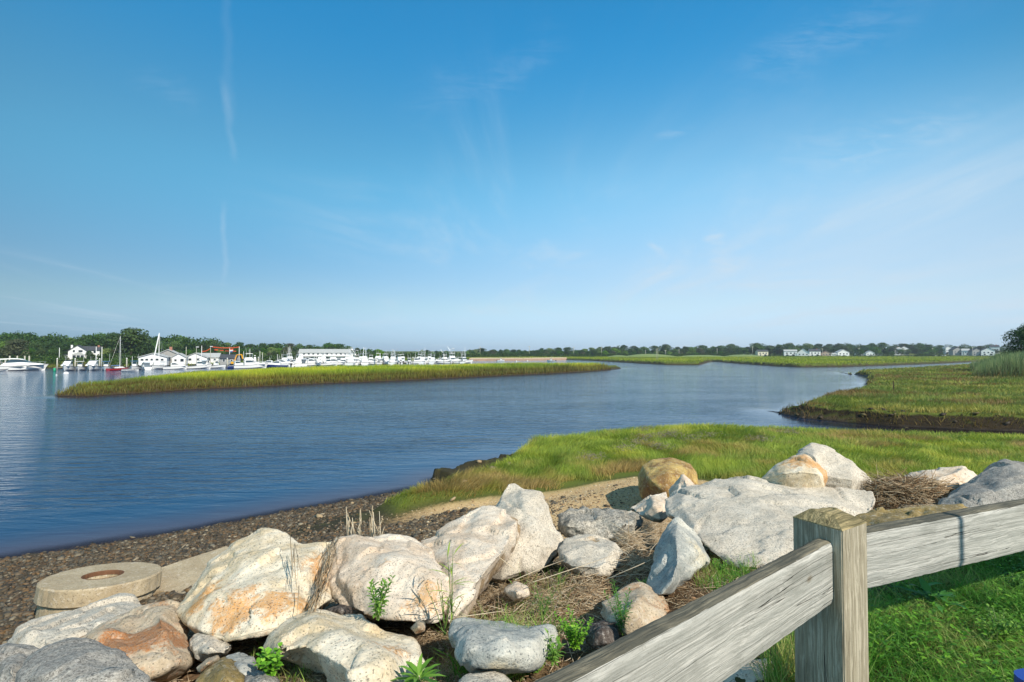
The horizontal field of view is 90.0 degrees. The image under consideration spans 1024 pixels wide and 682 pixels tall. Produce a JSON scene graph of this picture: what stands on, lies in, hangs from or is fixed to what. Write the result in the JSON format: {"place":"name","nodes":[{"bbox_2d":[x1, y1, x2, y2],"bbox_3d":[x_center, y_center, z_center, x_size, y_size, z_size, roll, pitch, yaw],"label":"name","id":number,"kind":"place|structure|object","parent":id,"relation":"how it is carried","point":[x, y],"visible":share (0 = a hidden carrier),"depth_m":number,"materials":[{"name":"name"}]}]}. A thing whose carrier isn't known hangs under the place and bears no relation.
{"place":"outdoors","nodes":[
{"label":"outdoors","id":0,"kind":"place"},
{"bbox_2d":[55,362,610,395],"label":"marsh grass","id":1,"kind":"structure","parent":0,"point":[189,378],"depth_m":78.36,"materials":[{"name":"plant"}]},
{"bbox_2d":[0,360,1023,555],"bbox_3d":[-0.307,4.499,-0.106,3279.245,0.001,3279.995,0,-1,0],"label":"water","id":2,"kind":"structure","parent":0,"point":[77,470],"depth_m":30.42,"materials":[{"name":"liquid"}]},
{"bbox_2d":[0,358,47,370],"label":"motor yacht","id":3,"kind":"object","parent":2,"relation":"on","point":[16,364],"visible":0.97,"depth_m":129.70,"materials":[{"name":"plastic"}]},
{"bbox_2d":[61,354,75,370],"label":"cabin cruiser","id":4,"kind":"object","parent":2,"relation":"on","point":[67,365],"visible":0.96,"depth_m":129.20,"materials":[{"name":"plastic"}]},
{"bbox_2d":[85,354,101,370],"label":"cabin cruiser","id":5,"kind":"object","parent":2,"relation":"on","point":[91,364],"visible":0.96,"depth_m":131.35,"materials":[{"name":"plastic"}]},
{"bbox_2d":[151,333,168,368],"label":"sailing boat","id":6,"kind":"object","parent":2,"relation":"on","point":[158,366],"visible":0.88,"depth_m":140.32,"materials":[{"name":"white paint"}]},
{"bbox_2d":[186,354,211,368],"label":"work boat","id":7,"kind":"object","parent":2,"relation":"on","point":[199,365],"visible":0.89,"depth_m":145.72,"materials":[{"name":"white paint"}]},
{"bbox_2d":[3,357,468,367],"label":"boats","id":8,"kind":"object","parent":2,"relation":"on","point":[84,363],"depth_m":167.31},
{"bbox_2d":[233,351,267,368],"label":"cabin cruiser","id":9,"kind":"object","parent":2,"relation":"on","point":[249,362],"visible":0.94,"depth_m":147.50,"materials":[{"name":"plastic"}]},
{"bbox_2d":[0,351,1023,681],"bbox_3d":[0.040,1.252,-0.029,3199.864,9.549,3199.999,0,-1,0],"label":"ground","id":10,"kind":"structure","parent":0,"point":[418,507],"depth_m":12.68,"materials":[{"name":"soil"}]},
{"bbox_2d":[0,339,29,357],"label":"broadleaf tree","id":11,"kind":"object","parent":10,"relation":"on","point":[13,346],"visible":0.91,"depth_m":176.96,"materials":[{"name":"green plant"}]},
{"bbox_2d":[0,643,38,681],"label":"boulder","id":12,"kind":"object","parent":10,"relation":"on","point":[13,657],"visible":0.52,"depth_m":2.86,"materials":[{"name":"grey stone"}]},
{"bbox_2d":[57,342,73,354],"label":"broadleaf tree","id":13,"kind":"object","parent":10,"relation":"on","point":[64,346],"visible":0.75,"depth_m":224.83,"materials":[{"name":"green plant"}]},
{"bbox_2d":[0,355,137,364],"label":"shore shrubs","id":14,"kind":"object","parent":10,"relation":"on","point":[51,359],"visible":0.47,"depth_m":165.70,"materials":[{"name":"green plant"}]},
{"bbox_2d":[7,593,141,648],"bbox_3d":[-3.396,2.230,4.039,0.850,0.491,1.694,1,-2,-43],"label":"boulder","id":15,"kind":"object","parent":10,"relation":"on","point":[40,632],"visible":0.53,"depth_m":3.83,"materials":[{"name":"grey stone"}]},
{"bbox_2d":[61,345,101,359],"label":"house","id":16,"kind":"structure","parent":10,"relation":"on","point":[78,351],"depth_m":190.49,"materials":[{"name":"white paint"}]},
{"bbox_2d":[15,637,154,681],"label":"boulder","id":17,"kind":"object","parent":10,"relation":"on","point":[73,659],"visible":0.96,"depth_m":2.57,"materials":[{"name":"grey stone"}]},
{"bbox_2d":[34,562,161,618],"bbox_3d":[-5.542,3.630,6.853,1.341,0.955,1.348,1,-9,0],"label":"concrete ring","id":18,"kind":"object","parent":10,"relation":"on","point":[72,589],"visible":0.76,"depth_m":6.62,"materials":[{"name":"concrete"}]},
{"bbox_2d":[97,332,125,350],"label":"broadleaf tree","id":19,"kind":"object","parent":10,"relation":"on","point":[108,336],"visible":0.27,"depth_m":203.41,"materials":[{"name":"green plant"}]},
{"bbox_2d":[103,327,152,354],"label":"broadleaf tree","id":20,"kind":"object","parent":10,"relation":"on","point":[131,337],"visible":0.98,"depth_m":193.43,"materials":[{"name":"green plant"}]},
{"bbox_2d":[79,600,194,681],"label":"boulder","id":21,"kind":"object","parent":10,"relation":"on","point":[150,640],"visible":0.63,"depth_m":2.98,"materials":[{"name":"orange stone"}]},
{"bbox_2d":[136,334,155,355],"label":"broadleaf tree","id":22,"kind":"object","parent":10,"relation":"on","point":[145,345],"visible":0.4,"depth_m":214.88,"materials":[{"name":"green plant"}]},
{"bbox_2d":[137,353,170,365],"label":"boathouse","id":23,"kind":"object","parent":10,"relation":"on","point":[146,358],"visible":0.85,"depth_m":158.19,"materials":[{"name":"white paint"}]},
{"bbox_2d":[166,341,183,352],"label":"broadleaf tree","id":24,"kind":"object","parent":10,"relation":"on","point":[176,344],"visible":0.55,"depth_m":240.22,"materials":[{"name":"green plant"}]},
{"bbox_2d":[171,353,188,364],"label":"marina office","id":25,"kind":"structure","parent":10,"relation":"on","point":[178,358],"depth_m":166.06,"materials":[{"name":"white paint"}]},
{"bbox_2d":[188,353,209,363],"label":"boat shed","id":26,"kind":"object","parent":10,"relation":"on","point":[191,359],"visible":0.69,"depth_m":177.94,"materials":[{"name":"white paint"}]},
{"bbox_2d":[202,353,220,362],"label":"boat shed","id":27,"kind":"object","parent":10,"relation":"on","point":[215,356],"visible":0.34,"depth_m":187.38,"materials":[{"name":"white paint"}]},
{"bbox_2d":[195,657,244,681],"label":"stone","id":28,"kind":"object","parent":10,"relation":"on","point":[223,669],"visible":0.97,"depth_m":2.49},
{"bbox_2d":[196,655,219,672],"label":"stone","id":29,"kind":"object","parent":28,"relation":"on","point":[204,665],"visible":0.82,"depth_m":2.65,"materials":[{"name":"grey stone"}]},
{"bbox_2d":[219,354,241,364],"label":"cottage","id":30,"kind":"structure","parent":10,"relation":"on","point":[224,357],"depth_m":172.12,"materials":[{"name":"grey wood"}]},
{"bbox_2d":[226,652,257,675],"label":"stone","id":31,"kind":"object","parent":10,"relation":"on","point":[244,664],"visible":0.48,"depth_m":2.73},
{"bbox_2d":[176,528,334,641],"bbox_3d":[-1.865,1.817,3.837,1.094,0.597,1.867,1,-2,-31],"label":"boulder","id":32,"kind":"object","parent":10,"relation":"on","point":[241,587],"visible":0.83,"depth_m":3.38,"materials":[{"name":"beige stone"}]},
{"bbox_2d":[244,670,279,681],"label":"stone","id":33,"kind":"object","parent":10,"relation":"on","point":[257,676],"visible":0.85,"depth_m":2.46,"materials":[{"name":"grey stone"}]},
{"bbox_2d":[253,642,283,675],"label":"leafy herb","id":34,"kind":"object","parent":33,"relation":"on","point":[268,663],"visible":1,"depth_m":2.49,"materials":[{"name":"green plant"}]},
{"bbox_2d":[187,598,336,672],"bbox_3d":[-1.917,2.668,4.939,0.849,1.450,3.852,0,-1,0],"label":"straw wrack","id":35,"kind":"object","parent":10,"relation":"on","point":[248,642],"visible":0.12,"depth_m":3.33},
{"bbox_2d":[189,632,231,661],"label":"stone","id":36,"kind":"object","parent":35,"relation":"on","point":[203,647],"visible":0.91,"depth_m":2.93,"materials":[{"name":"grey stone"}]},
{"bbox_2d":[251,638,315,681],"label":"tall grass","id":37,"kind":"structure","parent":10,"relation":"on","point":[282,668],"depth_m":2.81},
{"bbox_2d":[0,471,621,644],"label":"shingle","id":38,"kind":"object","parent":10,"relation":"on","point":[17,616],"visible":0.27,"depth_m":10.59,"materials":[{"name":"gravel"}]},
{"bbox_2d":[155,546,228,593],"bbox_3d":[-4.875,3.692,7.903,1.067,0.429,1.674,0,-1,7],"label":"concrete slab","id":39,"kind":"object","parent":38,"relation":"on","point":[180,576],"depth_m":7.69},
{"bbox_2d":[277,477,704,541],"bbox_3d":[-0.480,3.771,10.313,17.442,1.847,9.033,-1,-1,24],"label":"coarse sand grit","id":40,"kind":"object","parent":38,"relation":"on","point":[589,504],"visible":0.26,"depth_m":11.48,"materials":[{"name":"stone"}]},
{"bbox_2d":[638,457,697,498],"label":"boulder","id":41,"kind":"object","parent":40,"relation":"on","point":[658,475],"visible":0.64,"depth_m":10.38,"materials":[{"name":"stone"}]},
{"bbox_2d":[298,349,352,358],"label":"marina building","id":42,"kind":"structure","parent":10,"relation":"on","point":[316,353],"depth_m":238.71,"materials":[{"name":"white paint"}]},
{"bbox_2d":[327,604,351,613],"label":"stone","id":43,"kind":"object","parent":10,"relation":"on","point":[341,609],"visible":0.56,"depth_m":3.23,"materials":[{"name":"stone"}]},
{"bbox_2d":[263,608,424,681],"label":"boulder","id":44,"kind":"object","parent":10,"relation":"on","point":[333,646],"visible":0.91,"depth_m":2.64,"materials":[{"name":"beige stone"}]},
{"bbox_2d":[290,535,301,613],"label":"dead reed stems","id":45,"kind":"object","parent":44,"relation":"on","point":[292,573],"visible":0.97,"depth_m":3.37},
{"bbox_2d":[307,531,344,614],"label":"dead reed stems","id":46,"kind":"object","parent":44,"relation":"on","point":[322,579],"visible":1,"depth_m":3.41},
{"bbox_2d":[367,575,395,620],"bbox_3d":[-0.764,1.485,2.951,0.171,0.258,0.192,0,-1,0],"label":"leafy weed","id":47,"kind":"object","parent":44,"relation":"on","point":[379,602],"visible":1,"depth_m":2.95,"materials":[{"name":"green plant"}]},
{"bbox_2d":[411,620,424,633],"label":"stone","id":48,"kind":"object","parent":44,"relation":"on","point":[418,627],"visible":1,"depth_m":2.95,"materials":[{"name":"beige stone"}]},
{"bbox_2d":[276,658,468,681],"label":"straw wrack","id":49,"kind":"object","parent":10,"relation":"on","point":[323,678],"visible":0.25,"depth_m":2.69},
{"bbox_2d":[328,534,450,622],"bbox_3d":[-0.938,1.812,3.932,0.943,0.572,1.749,0,-1,-15],"label":"boulder","id":50,"kind":"object","parent":10,"relation":"on","point":[411,564],"visible":0.8,"depth_m":3.48,"materials":[{"name":"beige stone"}]},
{"bbox_2d":[346,505,383,536],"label":"reed stubs","id":51,"kind":"object","parent":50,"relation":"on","point":[360,531],"visible":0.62,"depth_m":4.84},
{"bbox_2d":[390,653,443,681],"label":"broad leaf weed","id":52,"kind":"object","parent":10,"relation":"on","point":[417,671],"visible":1,"depth_m":2.36,"materials":[{"name":"green plant"}]},
{"bbox_2d":[390,609,477,661],"bbox_3d":[-0.517,2.147,3.918,0.705,0.555,1.924,0,-1,0],"label":"straw wrack","id":53,"kind":"object","parent":10,"relation":"on","point":[428,632],"visible":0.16,"depth_m":3.33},
{"bbox_2d":[422,648,457,681],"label":"tall grass","id":54,"kind":"structure","parent":10,"relation":"on","point":[429,664],"depth_m":2.81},
{"bbox_2d":[230,551,655,639],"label":"dead reed stems","id":55,"kind":"object","parent":10,"relation":"on","point":[496,611],"visible":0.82,"depth_m":3.71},
{"bbox_2d":[425,578,463,635],"bbox_3d":[-0.362,1.519,2.917,0.221,0.306,0.169,-1,-2,38],"label":"dry weed","id":56,"kind":"object","parent":10,"relation":"on","point":[444,617],"visible":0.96,"depth_m":2.92,"materials":[{"name":"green plant"}]},
{"bbox_2d":[428,542,473,620],"bbox_3d":[-0.354,1.412,2.989,0.283,0.405,0.240,-1,-1,28],"label":"reed shoot","id":57,"kind":"object","parent":10,"relation":"on","point":[451,595],"visible":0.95,"depth_m":2.98,"materials":[{"name":"green plant"}]},
{"bbox_2d":[421,505,520,623],"bbox_3d":[-0.365,1.839,4.311,0.892,0.538,2.108,0,-1,0],"label":"boulder","id":58,"kind":"object","parent":10,"relation":"on","point":[482,535],"visible":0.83,"depth_m":4.09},
{"bbox_2d":[458,671,511,681],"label":"boulder","id":59,"kind":"object","parent":10,"relation":"on","point":[486,676],"visible":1,"depth_m":2.30,"materials":[{"name":"grey stone"}]},
{"bbox_2d":[448,617,557,674],"bbox_3d":[-0.052,1.628,2.788,0.603,0.409,0.863,0,-1,0],"label":"boulder","id":60,"kind":"object","parent":10,"relation":"on","point":[496,647],"visible":0.9,"depth_m":2.47,"materials":[{"name":"grey stone"}]},
{"bbox_2d":[0,351,1006,361],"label":"shrubs","id":61,"kind":"object","parent":10,"relation":"on","point":[110,355],"visible":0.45,"depth_m":342.42,"materials":[{"name":"green plant"}]},
{"bbox_2d":[0,330,1013,355],"bbox_3d":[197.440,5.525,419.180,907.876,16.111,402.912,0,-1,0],"label":"distant woods","id":62,"kind":"object","parent":10,"relation":"on","point":[58,339],"visible":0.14,"depth_m":269.07,"materials":[{"name":"green plant"}]},
{"bbox_2d":[432,594,591,681],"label":"tall grass","id":63,"kind":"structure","parent":10,"relation":"on","point":[464,670],"depth_m":2.88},
{"bbox_2d":[469,357,566,360],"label":"seawall","id":64,"kind":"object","parent":10,"relation":"on","point":[513,359],"visible":0.77,"depth_m":298.96,"materials":[{"name":"beige stone"}]},
{"bbox_2d":[492,483,563,581],"bbox_3d":[0.070,1.922,5.274,0.928,0.734,1.624,0,-1,0],"label":"boulder","id":65,"kind":"object","parent":10,"relation":"on","point":[540,542],"visible":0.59,"depth_m":4.86,"materials":[{"name":"grey stone"}]},
{"bbox_2d":[513,558,573,615],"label":"tall grass","id":66,"kind":"structure","parent":10,"relation":"on","point":[548,588],"depth_m":3.89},
{"bbox_2d":[529,581,558,619],"bbox_3d":[0.195,1.608,3.139,0.180,0.227,0.151,0,-1,15],"label":"feathery weed","id":67,"kind":"object","parent":10,"relation":"on","point":[544,611],"visible":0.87,"depth_m":3.14,"materials":[{"name":"green plant"}]},
{"bbox_2d":[468,556,625,627],"bbox_3d":[0.266,2.611,5.924,1.449,1.610,5.444,0,-1,0],"label":"straw wrack","id":68,"kind":"object","parent":10,"relation":"on","point":[497,592],"visible":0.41,"depth_m":3.87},
{"bbox_2d":[504,581,529,600],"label":"stone","id":69,"kind":"object","parent":68,"relation":"on","point":[516,591],"visible":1,"depth_m":3.63,"materials":[{"name":"white stone"}]},
{"bbox_2d":[544,628,565,665],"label":"leafy weed","id":70,"kind":"object","parent":10,"relation":"on","point":[554,653],"visible":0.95,"depth_m":2.56,"materials":[{"name":"green plant"}]},
{"bbox_2d":[172,498,939,681],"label":"rubble","id":71,"kind":"object","parent":10,"relation":"on","point":[331,605],"visible":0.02,"depth_m":3.48,"materials":[{"name":"stone"}]},
{"bbox_2d":[166,492,950,681],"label":"dead reed litter","id":72,"kind":"object","parent":10,"relation":"on","point":[633,577],"visible":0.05,"depth_m":3.54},
{"bbox_2d":[553,605,592,650],"bbox_3d":[0.328,1.567,2.772,0.221,0.179,0.173,-1,-1,26],"label":"bushy weed","id":73,"kind":"object","parent":10,"relation":"on","point":[575,638],"visible":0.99,"depth_m":2.74,"materials":[{"name":"green plant"}]},
{"bbox_2d":[558,534,622,578],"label":"boulder","id":74,"kind":"object","parent":10,"relation":"on","point":[577,550],"visible":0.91,"depth_m":4.46,"materials":[{"name":"grey stone"}]},
{"bbox_2d":[557,506,642,541],"bbox_3d":[1.036,2.092,5.904,1.069,0.378,1.091,0,-1,0],"label":"concrete chunk","id":75,"kind":"object","parent":10,"relation":"on","point":[582,520],"visible":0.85,"depth_m":5.56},
{"bbox_2d":[585,620,618,649],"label":"dark stone","id":76,"kind":"object","parent":10,"relation":"on","point":[602,633],"visible":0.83,"depth_m":2.70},
{"bbox_2d":[600,582,669,635],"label":"boulder","id":77,"kind":"object","parent":10,"relation":"on","point":[649,605],"visible":0.65,"depth_m":3.10,"materials":[{"name":"beige stone"}]},
{"bbox_2d":[603,579,633,634],"bbox_3d":[0.613,1.538,2.936,0.170,0.268,0.182,-1,-2,31],"label":"feathery weed","id":78,"kind":"object","parent":77,"relation":"on","point":[619,608],"visible":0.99,"depth_m":2.90,"materials":[{"name":"green plant"}]},
{"bbox_2d":[603,517,671,588],"bbox_3d":[1.715,2.662,7.135,1.110,1.644,6.482,0,-1,19],"label":"straw wrack","id":79,"kind":"object","parent":10,"relation":"on","point":[639,542],"visible":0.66,"depth_m":5.01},
{"bbox_2d":[630,492,667,522],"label":"boulder","id":80,"kind":"object","parent":10,"relation":"on","point":[651,507],"visible":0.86,"depth_m":6.64,"materials":[{"name":"grey stone"}]},
{"bbox_2d":[646,516,709,594],"bbox_3d":[1.293,1.660,3.928,0.419,0.436,1.390,-1,-1,23],"label":"boulder","id":81,"kind":"object","parent":10,"relation":"on","point":[680,555],"visible":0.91,"depth_m":3.70,"materials":[{"name":"grey stone"}]},
{"bbox_2d":[669,474,694,495],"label":"boulder","id":82,"kind":"object","parent":10,"relation":"on","point":[683,480],"visible":0.46,"depth_m":8.04,"materials":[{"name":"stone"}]},
{"bbox_2d":[569,424,806,461],"bbox_3d":[6.583,3.499,17.750,6.601,0.404,9.711,-1,-1,28],"label":"sea lavender","id":83,"kind":"object","parent":10,"relation":"on","point":[660,433],"visible":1,"depth_m":18.48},
{"bbox_2d":[669,568,723,605],"bbox_3d":[1.340,1.721,3.619,0.317,0.192,1.080,-1,-2,29],"label":"straw wrack","id":84,"kind":"object","parent":10,"relation":"on","point":[691,591],"visible":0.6,"depth_m":3.40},
{"bbox_2d":[383,421,1023,509],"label":"marsh grass","id":85,"kind":"structure","parent":10,"relation":"on","point":[730,452],"depth_m":16.19,"materials":[{"name":"plant"}]},
{"bbox_2d":[447,355,989,365],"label":"marsh grass","id":86,"kind":"structure","parent":10,"relation":"on","point":[829,359],"depth_m":264.61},
{"bbox_2d":[693,550,769,591],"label":"tall grass","id":87,"kind":"structure","parent":10,"relation":"on","point":[717,573],"depth_m":3.66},
{"bbox_2d":[722,658,773,681],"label":"boulder","id":88,"kind":"object","parent":10,"relation":"on","point":[746,672],"visible":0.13,"depth_m":2.37,"materials":[{"name":"grey stone"}]},
{"bbox_2d":[665,475,875,567],"bbox_3d":[2.590,1.810,5.393,3.445,0.482,1.767,1,-2,-43],"label":"boulder","id":89,"kind":"object","parent":10,"relation":"on","point":[733,519],"visible":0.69,"depth_m":4.95,"materials":[{"name":"grey stone"}]},
{"bbox_2d":[762,454,827,487],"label":"boulder","id":90,"kind":"object","parent":89,"relation":"on","point":[801,470],"visible":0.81,"depth_m":5.93,"materials":[{"name":"beige stone"}]},
{"bbox_2d":[534,498,1023,681],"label":"wooden fence","id":91,"kind":"object","parent":10,"relation":"on","point":[810,589],"visible":1,"depth_m":1.92,"materials":[{"name":"grey wood"}]},
{"bbox_2d":[796,442,876,500],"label":"boulder","id":92,"kind":"object","parent":10,"relation":"on","point":[843,471],"visible":0.48,"depth_m":6.36,"materials":[{"name":"grey stone"}]},
{"bbox_2d":[785,586,916,681],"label":"tall grass","id":93,"kind":"structure","parent":10,"relation":"on","point":[876,637],"depth_m":2.52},
{"bbox_2d":[778,404,1009,428],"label":"peat lumps","id":94,"kind":"object","parent":10,"relation":"on","point":[940,414],"visible":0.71,"depth_m":31.92,"materials":[{"name":"soil"}]},
{"bbox_2d":[779,363,1023,428],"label":"marsh grass","id":95,"kind":"structure","parent":10,"relation":"on","point":[918,379],"depth_m":43.19,"materials":[{"name":"plant"}]},
{"bbox_2d":[858,465,961,509],"bbox_3d":[4.750,1.830,6.157,1.493,0.610,1.162,0,-1,0],"label":"brushwood heap","id":96,"kind":"object","parent":10,"relation":"on","point":[893,491],"visible":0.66,"depth_m":6.02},
{"bbox_2d":[855,503,967,525],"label":"boulder","id":97,"kind":"object","parent":10,"relation":"on","point":[877,515],"visible":0.16,"depth_m":4.33,"materials":[{"name":"stone"}]},
{"bbox_2d":[895,578,968,621],"bbox_3d":[2.442,1.494,2.957,0.354,0.158,0.384,0,-1,0],"label":"broad leaf weed","id":98,"kind":"object","parent":10,"relation":"on","point":[941,594],"visible":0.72,"depth_m":2.98,"materials":[{"name":"green plant"}]},
{"bbox_2d":[905,466,976,488],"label":"boulder","id":99,"kind":"object","parent":10,"relation":"on","point":[964,474],"visible":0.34,"depth_m":6.71,"materials":[{"name":"white stone"}]},
{"bbox_2d":[868,552,1023,681],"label":"weeds","id":100,"kind":"object","parent":10,"relation":"on","point":[963,665],"visible":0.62,"depth_m":2.61,"materials":[{"name":"green plant"}]},
{"bbox_2d":[938,459,1023,507],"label":"boulder","id":101,"kind":"object","parent":10,"relation":"on","point":[1002,480],"visible":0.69,"depth_m":5.39,"materials":[{"name":"grey stone"}]},
{"bbox_2d":[969,349,1023,377],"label":"reed bed","id":102,"kind":"object","parent":10,"relation":"on","point":[996,364],"visible":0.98,"depth_m":74.54,"materials":[{"name":"green plant"}]},
{"bbox_2d":[971,603,1023,644],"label":"bushy weed","id":103,"kind":"object","parent":10,"relation":"on","point":[1006,625],"visible":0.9,"depth_m":2.62,"materials":[{"name":"green plant"}]},
{"bbox_2d":[997,572,1023,591],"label":"bushy weed","id":104,"kind":"object","parent":10,"relation":"on","point":[1015,583],"visible":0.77,"depth_m":3.12,"materials":[{"name":"green plant"}]},
{"bbox_2d":[1000,324,1023,354],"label":"broadleaf tree","id":105,"kind":"object","parent":10,"relation":"on","point":[1019,340],"visible":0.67,"depth_m":94.14,"materials":[{"name":"green plant"}]},
{"bbox_2d":[1014,668,1023,681],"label":"blue bin","id":106,"kind":"object","parent":10,"relation":"on","point":[1018,675],"visible":1,"depth_m":1.74,"materials":[{"name":"plastic"}]},
{"bbox_2d":[0,0,1023,350],"label":"sky","id":107,"kind":"structure","parent":0,"point":[385,175],"materials":[{"name":"blue"}]},
{"bbox_2d":[629,354,676,356],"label":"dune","id":108,"kind":"structure","parent":0,"point":[648,355],"depth_m":392.04,"materials":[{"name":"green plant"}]},
{"bbox_2d":[751,631,796,681],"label":"tall grass","id":109,"kind":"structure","parent":0,"point":[781,658],"depth_m":2.27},
{"bbox_2d":[771,551,1023,681],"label":"lawn grass","id":110,"kind":"structure","parent":0,"point":[955,580],"depth_m":2.72,"materials":[{"name":"plant"}]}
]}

